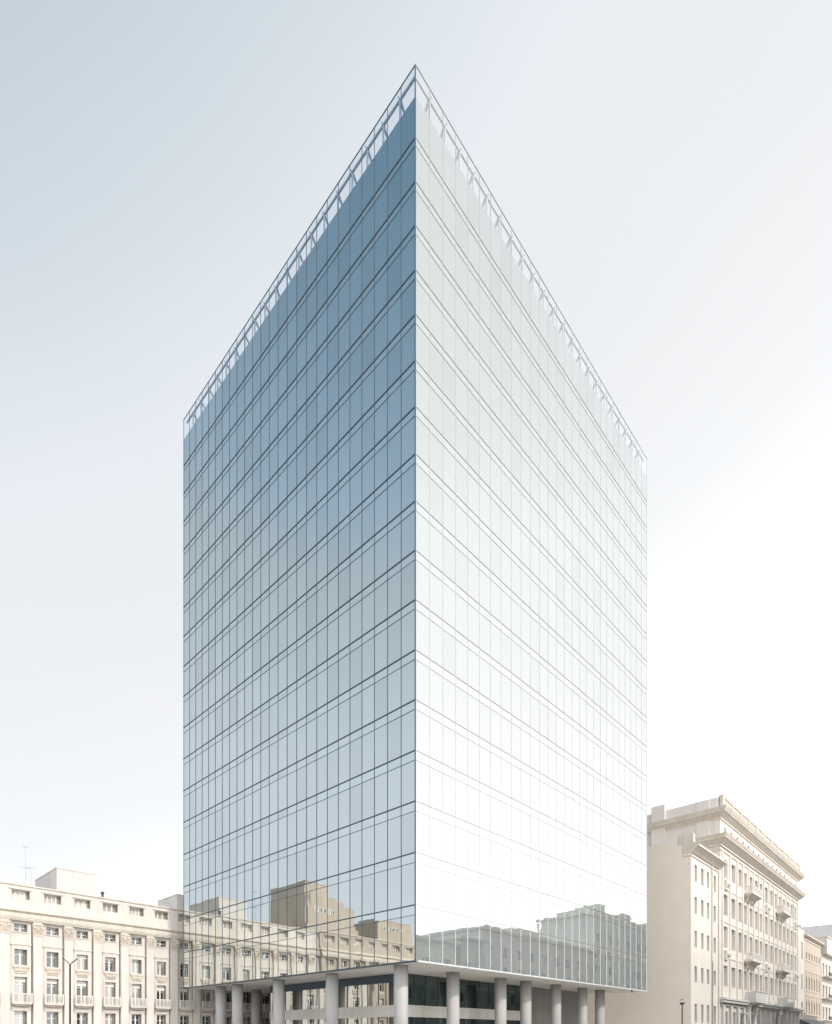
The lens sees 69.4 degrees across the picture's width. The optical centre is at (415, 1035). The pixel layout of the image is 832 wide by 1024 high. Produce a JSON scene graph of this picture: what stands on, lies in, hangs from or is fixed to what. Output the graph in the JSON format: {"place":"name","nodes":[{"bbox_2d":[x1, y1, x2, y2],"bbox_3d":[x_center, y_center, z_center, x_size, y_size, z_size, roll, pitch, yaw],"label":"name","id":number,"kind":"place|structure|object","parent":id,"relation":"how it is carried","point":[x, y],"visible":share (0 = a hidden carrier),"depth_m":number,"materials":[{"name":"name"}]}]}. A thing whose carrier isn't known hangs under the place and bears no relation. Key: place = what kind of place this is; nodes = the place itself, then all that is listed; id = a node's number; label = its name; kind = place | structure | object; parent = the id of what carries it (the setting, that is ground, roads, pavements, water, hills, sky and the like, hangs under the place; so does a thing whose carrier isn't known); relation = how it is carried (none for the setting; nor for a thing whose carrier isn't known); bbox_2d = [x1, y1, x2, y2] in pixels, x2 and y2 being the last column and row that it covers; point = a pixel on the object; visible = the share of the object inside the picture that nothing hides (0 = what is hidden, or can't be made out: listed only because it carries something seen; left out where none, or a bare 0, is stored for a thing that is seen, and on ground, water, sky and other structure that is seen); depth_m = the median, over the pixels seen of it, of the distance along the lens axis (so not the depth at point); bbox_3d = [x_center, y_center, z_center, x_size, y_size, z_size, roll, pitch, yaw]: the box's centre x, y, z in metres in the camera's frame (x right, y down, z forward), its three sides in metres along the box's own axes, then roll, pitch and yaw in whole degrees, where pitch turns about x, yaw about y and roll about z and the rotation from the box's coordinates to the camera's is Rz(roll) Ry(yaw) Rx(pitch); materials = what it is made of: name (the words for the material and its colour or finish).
{"place":"outdoors","nodes":[
{"label":"outdoors","id":0,"kind":"place"},
{"bbox_2d":[0,0,831,926],"label":"sky","id":1,"kind":"structure","parent":0,"point":[663,168],"materials":[{"name":"white"}]},
{"bbox_2d":[798,924,831,937],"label":"grey block","id":2,"kind":"structure","parent":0,"point":[819,931],"depth_m":170.26,"materials":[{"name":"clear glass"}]},
{"bbox_2d":[814,936,831,1023],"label":"terrace block","id":3,"kind":"structure","parent":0,"point":[826,983],"depth_m":158.68,"materials":[{"name":"paint"}]},
{"label":"ground","id":4,"kind":"structure","parent":0,"visible":0},
{"bbox_2d":[0,867,269,1023],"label":"palazzo","id":5,"kind":"structure","parent":4,"relation":"on","point":[127,967],"depth_m":69.56,"materials":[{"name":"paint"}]},
{"bbox_2d":[14,1011,26,1023],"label":"window","id":6,"kind":"structure","parent":5,"relation":"in","point":[19,1017],"depth_m":64.58,"materials":[{"name":"white glass"}]},
{"bbox_2d":[14,977,26,1002],"bbox_3d":[-42.387,-4.935,64.412,0.370,2.730,1.170,0,0,43],"label":"window","id":7,"kind":"structure","parent":5,"relation":"in","point":[20,983],"depth_m":64.58,"materials":[{"name":"grey glass"}]},
{"bbox_2d":[14,949,26,964],"bbox_3d":[-42.387,-8.415,64.412,0.370,1.670,1.170,0,0,43],"label":"window","id":8,"kind":"structure","parent":5,"relation":"in","point":[20,956],"depth_m":64.58,"materials":[{"name":"grey glass"}]},
{"bbox_2d":[14,924,26,931],"bbox_3d":[-42.390,-11.555,64.407,0.370,0.810,1.220,0,0,43],"label":"window","id":9,"kind":"structure","parent":5,"relation":"in","point":[22,928],"depth_m":64.58,"materials":[{"name":"grey glass"}]},
{"bbox_2d":[12,890,28,899],"bbox_3d":[-42.387,-15.085,64.411,0.370,0.930,1.680,0,0,43],"label":"window","id":10,"kind":"structure","parent":5,"relation":"in","point":[15,894],"depth_m":64.58,"materials":[{"name":"white paint"}]},
{"bbox_2d":[20,845,30,884],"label":"roof antenna","id":11,"kind":"object","parent":5,"relation":"on","point":[25,864],"visible":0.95,"depth_m":68.79,"materials":[{"name":"grey paint"}]},
{"bbox_2d":[46,928,57,935],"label":"window","id":12,"kind":"structure","parent":5,"relation":"in","point":[50,931],"depth_m":66.68,"materials":[{"name":"grey glass"}]},
{"bbox_2d":[47,1012,57,1023],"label":"window","id":13,"kind":"structure","parent":5,"relation":"in","point":[52,1017],"depth_m":66.79,"materials":[{"name":"white glass"}]},
{"bbox_2d":[47,979,57,1003],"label":"window","id":14,"kind":"structure","parent":5,"relation":"in","point":[52,984],"depth_m":66.78,"materials":[{"name":"grey glass"}]},
{"bbox_2d":[47,952,57,967],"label":"window","id":15,"kind":"structure","parent":5,"relation":"in","point":[52,958],"depth_m":66.79,"materials":[{"name":"grey glass"}]},
{"bbox_2d":[44,895,60,904],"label":"window","id":16,"kind":"structure","parent":5,"relation":"in","point":[47,899],"depth_m":66.79,"materials":[{"name":"white paint"}]},
{"bbox_2d":[77,1013,86,1023],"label":"window","id":17,"kind":"structure","parent":5,"relation":"in","point":[81,1017],"depth_m":68.92,"materials":[{"name":"grey glass"}]},
{"bbox_2d":[77,981,86,1004],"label":"window","id":18,"kind":"structure","parent":5,"relation":"in","point":[81,985],"depth_m":68.88,"materials":[{"name":"grey glass"}]},
{"bbox_2d":[77,955,86,969],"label":"window","id":19,"kind":"structure","parent":5,"relation":"in","point":[82,960],"depth_m":68.93,"materials":[{"name":"grey glass"}]},
{"bbox_2d":[74,899,89,908],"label":"window","id":20,"kind":"structure","parent":5,"relation":"in","point":[77,903],"depth_m":68.95,"materials":[{"name":"white paint"}]},
{"bbox_2d":[77,931,87,938],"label":"window","id":21,"kind":"structure","parent":5,"relation":"in","point":[79,934],"depth_m":69.02,"materials":[{"name":"grey glass"}]},
{"bbox_2d":[105,1014,114,1023],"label":"window","id":22,"kind":"structure","parent":5,"relation":"in","point":[109,1018],"depth_m":71.13,"materials":[{"name":"white glass"}]},
{"bbox_2d":[105,982,114,1005],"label":"window","id":23,"kind":"structure","parent":5,"relation":"in","point":[109,987],"depth_m":71.05,"materials":[{"name":"grey glass"}]},
{"bbox_2d":[105,957,114,971],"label":"window","id":24,"kind":"structure","parent":5,"relation":"in","point":[109,962],"depth_m":71.14,"materials":[{"name":"grey glass"}]},
{"bbox_2d":[105,934,114,941],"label":"window","id":25,"kind":"structure","parent":5,"relation":"in","point":[107,937],"depth_m":71.17,"materials":[{"name":"grey glass"}]},
{"bbox_2d":[103,904,116,912],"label":"window","id":26,"kind":"structure","parent":5,"relation":"in","point":[106,907],"depth_m":71.18,"materials":[{"name":"white paint"}]},
{"bbox_2d":[132,1014,140,1023],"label":"window","id":27,"kind":"structure","parent":5,"relation":"in","point":[136,1019],"depth_m":73.40,"materials":[{"name":"grey glass"}]},
{"bbox_2d":[132,984,140,1006],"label":"window","id":28,"kind":"structure","parent":5,"relation":"in","point":[136,989],"depth_m":73.36,"materials":[{"name":"grey glass"}]},
{"bbox_2d":[132,960,140,973],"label":"window","id":29,"kind":"structure","parent":5,"relation":"in","point":[136,964],"depth_m":73.40,"materials":[{"name":"grey glass"}]},
{"bbox_2d":[132,938,140,944],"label":"window","id":30,"kind":"structure","parent":5,"relation":"in","point":[134,940],"depth_m":73.40,"materials":[{"name":"grey glass"}]},
{"bbox_2d":[130,908,142,915],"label":"window","id":31,"kind":"structure","parent":5,"relation":"in","point":[133,911],"depth_m":73.40,"materials":[{"name":"white paint"}]},
{"bbox_2d":[157,1015,165,1023],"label":"window","id":32,"kind":"structure","parent":5,"relation":"in","point":[161,1019],"depth_m":75.63,"materials":[{"name":"grey glass"}]},
{"bbox_2d":[157,986,165,1007],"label":"window","id":33,"kind":"structure","parent":5,"relation":"in","point":[161,990],"depth_m":75.63,"materials":[{"name":"grey glass"}]},
{"bbox_2d":[157,962,165,975],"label":"window","id":34,"kind":"structure","parent":5,"relation":"in","point":[161,967],"depth_m":75.63,"materials":[{"name":"grey glass"}]},
{"bbox_2d":[157,940,165,946],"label":"window","id":35,"kind":"structure","parent":5,"relation":"in","point":[159,943],"depth_m":75.63,"materials":[{"name":"grey glass"}]},
{"bbox_2d":[155,911,167,919],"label":"window","id":36,"kind":"structure","parent":5,"relation":"in","point":[160,915],"depth_m":75.63,"materials":[{"name":"white paint"}]},
{"bbox_2d":[178,915,182,921],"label":"window","id":37,"kind":"structure","parent":5,"relation":"in","point":[180,917],"depth_m":77.41,"materials":[{"name":"white paint"}]},
{"bbox_2d":[180,964,182,976],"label":"window","id":38,"kind":"structure","parent":5,"relation":"in","point":[181,965],"depth_m":77.50,"materials":[{"name":"black glass"}]},
{"bbox_2d":[180,1016,188,1023],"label":"window","id":39,"kind":"structure","parent":5,"relation":"in","point":[183,1019],"depth_m":77.81,"materials":[{"name":"grey glass"}]},
{"bbox_2d":[180,987,188,1006],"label":"window","id":40,"kind":"structure","parent":5,"relation":"in","point":[184,993],"depth_m":77.76,"materials":[{"name":"grey glass"}]},
{"bbox_2d":[203,1016,209,1023],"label":"window","id":41,"kind":"structure","parent":5,"relation":"in","point":[206,1019],"depth_m":80.00,"materials":[{"name":"glass"}]},
{"bbox_2d":[203,990,209,1008],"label":"window","id":42,"kind":"structure","parent":5,"relation":"in","point":[206,993],"depth_m":79.90,"materials":[{"name":"grey glass"}]},
{"bbox_2d":[226,1017,230,1023],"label":"window","id":43,"kind":"structure","parent":5,"relation":"in","point":[228,1019],"depth_m":82.22,"materials":[{"name":"glass"}]},
{"bbox_2d":[226,991,230,1009],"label":"window","id":44,"kind":"structure","parent":5,"relation":"in","point":[228,993],"depth_m":82.22,"materials":[{"name":"black glass"}]},
{"bbox_2d":[244,1017,250,1023],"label":"window","id":45,"kind":"structure","parent":5,"relation":"in","point":[247,1020],"depth_m":84.39,"materials":[{"name":"black glass"}]},
{"bbox_2d":[244,992,250,1009],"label":"window","id":46,"kind":"structure","parent":5,"relation":"in","point":[247,995],"depth_m":84.39,"materials":[{"name":"black glass"}]},
{"bbox_2d":[263,1018,268,1023],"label":"window","id":47,"kind":"structure","parent":5,"relation":"in","point":[265,1020],"depth_m":86.59,"materials":[{"name":"black glass"}]},
{"bbox_2d":[263,993,268,1009],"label":"window","id":48,"kind":"structure","parent":5,"relation":"in","point":[265,995],"depth_m":86.55,"materials":[{"name":"black glass"}]},
{"bbox_2d":[183,63,646,1023],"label":"glass tower","id":49,"kind":"structure","parent":4,"relation":"on","point":[413,633],"depth_m":57.09,"materials":[{"name":"blue glass"}]},
{"bbox_2d":[587,830,726,1023],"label":"side wing","id":50,"kind":"structure","parent":4,"relation":"on","point":[683,914],"depth_m":89.65,"materials":[{"name":"beige paint"}]},
{"bbox_2d":[647,794,806,1023],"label":"corniced building","id":51,"kind":"structure","parent":4,"relation":"on","point":[762,875],"depth_m":106.72,"materials":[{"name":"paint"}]},
{"bbox_2d":[798,927,803,1023],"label":"narrow house","id":52,"kind":"structure","parent":4,"relation":"on","point":[801,968],"depth_m":138.84,"materials":[{"name":"paint"}]},
{"bbox_2d":[804,934,824,1023],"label":"townhouse","id":53,"kind":"structure","parent":4,"relation":"on","point":[812,977],"depth_m":147.67,"materials":[{"name":"beige paint"}]},
{"bbox_2d":[800,1019,825,1023],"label":"shop awning","id":54,"kind":"object","parent":53,"relation":"attached to","point":[813,1021],"visible":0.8,"depth_m":142.80,"materials":[{"name":"metal"}]},
{"label":"road","id":55,"kind":"structure","parent":0,"visible":0},
{"bbox_2d":[62,957,77,1023],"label":"street lamp","id":56,"kind":"object","parent":55,"relation":"on","point":[70,988],"visible":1,"depth_m":51.95,"materials":[{"name":"metal"}]},
{"bbox_2d":[680,999,684,1023],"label":"street lantern","id":57,"kind":"object","parent":55,"relation":"on","point":[682,1004],"visible":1,"depth_m":57.96,"materials":[{"name":"metal"}]}
]}

